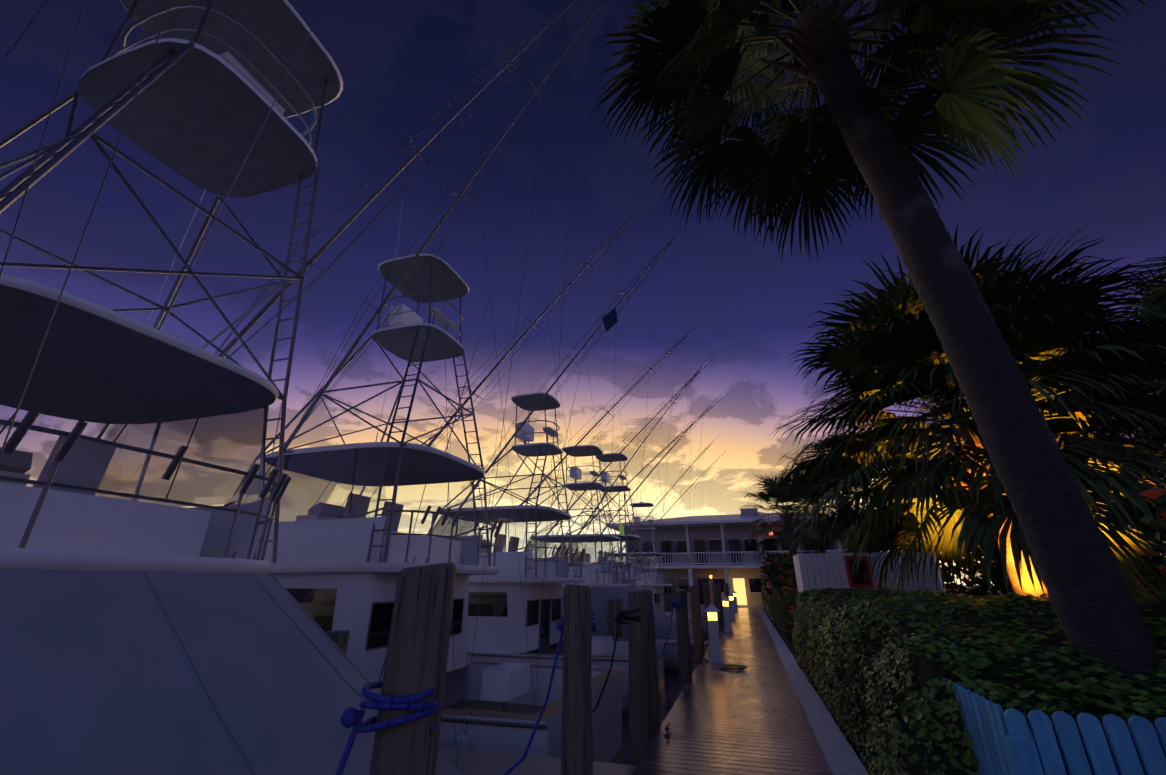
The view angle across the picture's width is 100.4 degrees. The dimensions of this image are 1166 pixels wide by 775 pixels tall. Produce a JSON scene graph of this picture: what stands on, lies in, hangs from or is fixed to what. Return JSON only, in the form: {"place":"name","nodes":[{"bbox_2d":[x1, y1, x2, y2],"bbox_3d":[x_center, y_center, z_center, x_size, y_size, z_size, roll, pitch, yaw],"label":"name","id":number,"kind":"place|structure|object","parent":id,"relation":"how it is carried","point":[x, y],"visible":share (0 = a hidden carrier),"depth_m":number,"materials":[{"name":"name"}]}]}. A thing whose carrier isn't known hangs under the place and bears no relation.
{"place":"outdoors","nodes":[
{"label":"outdoors","id":0,"kind":"place"},
{"bbox_2d":[0,0,1165,584],"label":"sky","id":1,"kind":"structure","parent":0,"point":[399,63],"materials":[{"name":"purple"}]},
{"bbox_2d":[608,635,707,764],"bbox_3d":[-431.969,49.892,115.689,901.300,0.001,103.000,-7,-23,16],"label":"water","id":2,"kind":"structure","parent":0,"point":[669,693],"depth_m":12.79,"materials":[{"name":"black liquid"}]},
{"bbox_2d":[0,0,577,774],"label":"boat","id":3,"kind":"object","parent":2,"relation":"on","point":[152,622],"visible":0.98,"depth_m":4.86,"materials":[{"name":"silver metal"}]},
{"bbox_2d":[335,562,456,774],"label":"piling","id":4,"kind":"object","parent":2,"relation":"in","point":[404,724],"visible":1,"depth_m":1.99,"materials":[{"name":"brown wood"}]},
{"bbox_2d":[232,0,653,762],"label":"boat","id":5,"kind":"object","parent":2,"relation":"on","point":[334,568],"visible":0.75,"depth_m":9.84,"materials":[{"name":"silver metal"}]},
{"bbox_2d":[326,630,635,774],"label":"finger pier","id":6,"kind":"structure","parent":2,"relation":"in","point":[471,761],"depth_m":5.37,"materials":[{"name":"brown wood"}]},
{"bbox_2d":[503,584,595,774],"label":"piling","id":7,"kind":"object","parent":2,"relation":"in","point":[576,627],"visible":1,"depth_m":3.87,"materials":[{"name":"brown wood"}]},
{"bbox_2d":[428,213,704,710],"bbox_3d":[-3.552,3.229,17.428,16.700,14.171,6.304,-7,-23,16],"label":"boat","id":8,"kind":"object","parent":2,"relation":"on","point":[500,635],"visible":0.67,"depth_m":14.88,"materials":[{"name":"silver metal"}]},
{"bbox_2d":[592,589,650,765],"bbox_3d":[0.359,4.669,5.171,0.899,4.657,0.302,4,-22,-11],"label":"piling","id":9,"kind":"object","parent":2,"relation":"in","point":[636,618],"visible":1,"depth_m":5.68,"materials":[{"name":"brown wood"}]},
{"bbox_2d":[523,356,726,669],"bbox_3d":[-1.041,6.138,22.683,16.167,12.645,5.437,-7,-23,16],"label":"boat","id":10,"kind":"object","parent":2,"relation":"on","point":[604,589],"visible":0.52,"depth_m":20.68,"materials":[{"name":"silver metal"}]},
{"bbox_2d":[553,351,713,648],"bbox_3d":[-0.012,7.340,29.229,17.388,15.460,7.000,-7,-23,16],"label":"boat","id":11,"kind":"object","parent":2,"relation":"on","point":[626,537],"visible":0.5,"depth_m":27.90,"materials":[{"name":"silver metal"}]},
{"bbox_2d":[641,589,660,742],"bbox_3d":[0.981,5.226,6.531,0.332,4.643,0.253,3,-22,-8],"label":"piling","id":12,"kind":"object","parent":2,"relation":"in","point":[655,719],"visible":0.46,"depth_m":6.89,"materials":[{"name":"brown wood"}]},
{"bbox_2d":[607,599,708,646],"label":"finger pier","id":13,"kind":"structure","parent":2,"relation":"in","point":[611,619],"depth_m":16.97,"materials":[{"name":"brown wood"}]},
{"bbox_2d":[607,443,726,634],"bbox_3d":[2.837,10.818,34.984,15.726,13.182,5.881,-7,-23,16],"label":"boat","id":14,"kind":"object","parent":2,"relation":"on","point":[654,583],"visible":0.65,"depth_m":33.11,"materials":[{"name":"silver metal"}]},
{"bbox_2d":[657,589,691,692],"bbox_3d":[1.821,6.472,9.584,0.877,4.622,0.325,5,-23,-12],"label":"piling","id":15,"kind":"object","parent":2,"relation":"in","point":[679,605],"visible":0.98,"depth_m":10.09,"materials":[{"name":"brown wood"}]},
{"bbox_2d":[663,593,704,619],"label":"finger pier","id":16,"kind":"structure","parent":2,"relation":"in","point":[667,599],"depth_m":28.77,"materials":[{"name":"brown wood"}]},
{"bbox_2d":[690,585,703,666],"bbox_3d":[3.204,7.858,13.098,0.290,4.684,0.278,-7,-23,16],"label":"piling","id":17,"kind":"object","parent":2,"relation":"in","point":[696,618],"visible":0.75,"depth_m":13.53,"materials":[{"name":"brown wood"}]},
{"bbox_2d":[702,582,710,640],"bbox_3d":[4.444,9.264,16.726,0.259,4.796,0.287,-7,-23,16],"label":"piling","id":18,"kind":"object","parent":2,"relation":"in","point":[706,594],"visible":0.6,"depth_m":17.31,"materials":[{"name":"brown wood"}]},
{"bbox_2d":[712,584,720,628],"bbox_3d":[5.817,10.904,20.701,0.302,4.732,0.258,-7,-23,16],"label":"piling","id":19,"kind":"object","parent":2,"relation":"in","point":[715,595],"visible":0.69,"depth_m":21.25,"materials":[{"name":"brown wood"}]},
{"bbox_2d":[717,584,723,624],"bbox_3d":[7.262,12.728,25.163,0.249,4.693,0.332,12,-25,-27],"label":"piling","id":20,"kind":"object","parent":2,"relation":"in","point":[720,604],"visible":0.38,"depth_m":25.60,"materials":[{"name":"brown wood"}]},
{"bbox_2d":[723,585,728,604],"bbox_3d":[9.122,14.876,30.461,0.366,4.679,0.247,11,-25,-26],"label":"piling","id":21,"kind":"object","parent":2,"relation":"in","point":[725,591],"visible":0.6,"depth_m":31.12,"materials":[{"name":"brown wood"}]},
{"bbox_2d":[662,604,763,608],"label":"apron pavement","id":22,"kind":"structure","parent":0,"point":[739,606],"depth_m":39.71,"materials":[{"name":"concrete"}]},
{"bbox_2d":[606,508,883,604],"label":"marina building","id":23,"kind":"structure","parent":22,"relation":"on","point":[728,558],"depth_m":43.12,"materials":[{"name":"paint"}]},
{"bbox_2d":[631,608,832,774],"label":"dock pavement","id":24,"kind":"structure","parent":0,"point":[751,719],"depth_m":6.50,"materials":[{"name":"brown wood"}]},
{"bbox_2d":[664,722,671,735],"bbox_3d":[1.049,4.239,6.023,0.070,0.094,0.300,-7,-23,16],"label":"dock cleat","id":25,"kind":"object","parent":24,"relation":"on","point":[667,732],"visible":1,"depth_m":5.97,"materials":[{"name":"silver metal"}]},
{"bbox_2d":[684,689,689,698],"bbox_3d":[1.705,5.026,7.970,0.070,0.094,0.300,-7,-23,16],"label":"dock cleat","id":26,"kind":"object","parent":24,"relation":"on","point":[687,695],"visible":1,"depth_m":7.91,"materials":[{"name":"silver metal"}]},
{"bbox_2d":[691,603,723,662],"bbox_3d":[2.924,5.914,11.752,0.910,1.280,0.426,0,-22,0],"label":"power pedestal","id":27,"kind":"object","parent":24,"relation":"on","point":[712,610],"visible":0.96,"depth_m":11.61,"materials":[{"name":"white paint"}]},
{"bbox_2d":[718,596,732,631],"bbox_3d":[5.457,8.953,19.274,0.910,1.280,0.426,0,-22,0],"label":"power pedestal","id":28,"kind":"object","parent":24,"relation":"on","point":[726,614],"visible":0.94,"depth_m":19.14,"materials":[{"name":"white paint"}]},
{"bbox_2d":[728,593,736,618],"bbox_3d":[7.842,11.814,26.355,0.910,1.280,0.426,0,-22,0],"label":"power pedestal","id":29,"kind":"object","parent":24,"relation":"on","point":[731,603],"visible":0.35,"depth_m":26.23,"materials":[{"name":"white paint"}]},
{"bbox_2d":[720,664,747,669],"bbox_3d":[3.289,6.104,10.602,0.596,0.055,0.580,-7,-23,16],"label":"hose coil","id":30,"kind":"object","parent":24,"relation":"on","point":[740,667],"visible":0.98,"depth_m":10.70,"materials":[{"name":"green"}]},
{"bbox_2d":[732,591,738,610],"bbox_3d":[10.227,14.675,33.435,0.910,1.280,0.426,0,-22,0],"label":"power pedestal","id":31,"kind":"object","parent":24,"relation":"on","point":[734,593],"visible":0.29,"depth_m":33.33,"materials":[{"name":"white paint"}]},
{"bbox_2d":[662,585,1149,768],"bbox_3d":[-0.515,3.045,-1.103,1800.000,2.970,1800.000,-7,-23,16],"label":"ground","id":32,"kind":"structure","parent":0,"point":[790,646],"depth_m":16.47,"materials":[{"name":"concrete"}]},
{"bbox_2d":[735,467,835,568],"bbox_3d":[11.468,8.234,26.433,5.930,7.978,5.960,-13,-25,28],"label":"palm","id":33,"kind":"object","parent":32,"relation":"on","point":[782,496],"visible":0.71,"depth_m":26.96,"materials":[{"name":"green plant"}]},
{"bbox_2d":[759,552,815,595],"bbox_3d":[14.230,13.097,32.744,4.504,3.709,4.573,-7,-23,16],"label":"shrub","id":34,"kind":"object","parent":32,"relation":"on","point":[764,571],"visible":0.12,"depth_m":33.13,"materials":[{"name":"green plant"}]},
{"bbox_2d":[761,585,836,641],"bbox_3d":[10.898,11.292,25.637,2.412,1.808,24.084,-7,-23,16],"label":"hedge","id":35,"kind":"object","parent":32,"relation":"on","point":[773,611],"visible":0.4,"depth_m":18.75,"materials":[{"name":"green plant"}]},
{"bbox_2d":[776,576,822,635],"bbox_3d":[6.519,6.438,13.914,1.844,1.943,1.861,-7,-23,16],"label":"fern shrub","id":36,"kind":"object","parent":32,"relation":"on","point":[792,606],"visible":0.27,"depth_m":14.07,"materials":[{"name":"green plant"}]},
{"bbox_2d":[765,552,835,604],"bbox_3d":[10.305,9.166,22.186,3.804,3.086,3.832,-7,-23,16],"label":"shrub","id":37,"kind":"object","parent":32,"relation":"on","point":[780,563],"visible":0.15,"depth_m":22.15,"materials":[{"name":"green plant"}]},
{"bbox_2d":[758,607,868,774],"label":"dock kerb","id":38,"kind":"structure","parent":32,"relation":"on","point":[841,756],"depth_m":6.38,"materials":[{"name":"concrete"}]},
{"bbox_2d":[776,484,851,552],"bbox_3d":[15.653,9.851,31.428,5.799,8.722,5.853,-7,-23,16],"label":"palm","id":39,"kind":"object","parent":32,"relation":"on","point":[821,511],"visible":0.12,"depth_m":31.93,"materials":[{"name":"green plant"}]},
{"bbox_2d":[775,451,906,572],"bbox_3d":[10.184,5.532,18.128,5.492,6.766,5.444,-7,-23,16],"label":"palm","id":40,"kind":"object","parent":32,"relation":"on","point":[804,535],"visible":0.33,"depth_m":18.48,"materials":[{"name":"green plant"}]},
{"bbox_2d":[793,552,945,592],"bbox_3d":[7.292,5.533,12.371,3.125,2.450,1.744,-7,-23,16],"label":"fence","id":41,"kind":"object","parent":32,"relation":"on","point":[802,566],"visible":0.25,"depth_m":12.11,"materials":[{"name":"white paint"}]},
{"bbox_2d":[589,0,1165,681],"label":"tall palm","id":42,"kind":"object","parent":32,"relation":"on","point":[851,126],"visible":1,"depth_m":4.27,"materials":[{"name":"green plant"}]},
{"bbox_2d":[806,410,984,563],"bbox_3d":[9.883,4.126,14.697,5.726,6.802,5.383,17,-27,-35],"label":"palm","id":43,"kind":"object","parent":32,"relation":"on","point":[850,513],"visible":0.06,"depth_m":15.02,"materials":[{"name":"green plant"}]},
{"bbox_2d":[834,532,1012,597],"bbox_3d":[11.612,6.453,16.028,6.075,3.506,6.164,-7,-23,16],"label":"shrub","id":44,"kind":"object","parent":32,"relation":"on","point":[981,590],"visible":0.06,"depth_m":14.36,"materials":[{"name":"green plant"}]},
{"bbox_2d":[767,220,1165,603],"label":"palm tree","id":45,"kind":"object","parent":32,"relation":"on","point":[890,353],"visible":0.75,"depth_m":6.31,"materials":[{"name":"green plant"}]},
{"bbox_2d":[791,586,1165,774],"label":"hedge","id":46,"kind":"object","parent":32,"relation":"on","point":[875,668],"visible":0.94,"depth_m":3.35,"materials":[{"name":"green plant"}]},
{"bbox_2d":[943,678,1044,774],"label":"picket fence","id":47,"kind":"object","parent":32,"relation":"on","point":[985,726],"visible":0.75,"depth_m":2.60,"materials":[{"name":"blue paint"}]},
{"bbox_2d":[897,358,1161,460],"bbox_3d":[12.074,2.784,13.190,5.164,8.161,5.512,9,-24,-21],"label":"palm","id":48,"kind":"object","parent":32,"relation":"on","point":[946,424],"visible":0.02,"depth_m":14.69,"materials":[{"name":"green plant"}]},
{"bbox_2d":[926,316,1165,605],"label":"palm","id":49,"kind":"object","parent":32,"relation":"on","point":[1152,439],"visible":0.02,"depth_m":8.86,"materials":[{"name":"green plant"}]},
{"bbox_2d":[995,504,1165,601],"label":"shrub","id":50,"kind":"object","parent":32,"relation":"on","point":[1150,592],"depth_m":9.85,"materials":[{"name":"green plant"}]},
{"bbox_2d":[1001,708,1165,774],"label":"picket fence","id":51,"kind":"object","parent":32,"relation":"on","point":[1021,751],"visible":1,"depth_m":2.22,"materials":[{"name":"blue paint"}]},
{"bbox_2d":[1099,265,1165,451],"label":"palm","id":52,"kind":"object","parent":32,"relation":"on","point":[1155,308],"visible":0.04,"depth_m":11.62,"materials":[{"name":"green plant"}]},
{"bbox_2d":[1101,246,1165,445],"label":"palm","id":53,"kind":"object","parent":32,"relation":"on","point":[1160,288],"visible":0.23,"depth_m":8.23,"materials":[{"name":"green plant"}]},
{"bbox_2d":[1137,488,1165,616],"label":"croton shrub","id":54,"kind":"object","parent":32,"relation":"on","point":[1155,495],"visible":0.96,"depth_m":3.31,"materials":[{"name":"green plant"}]}
]}

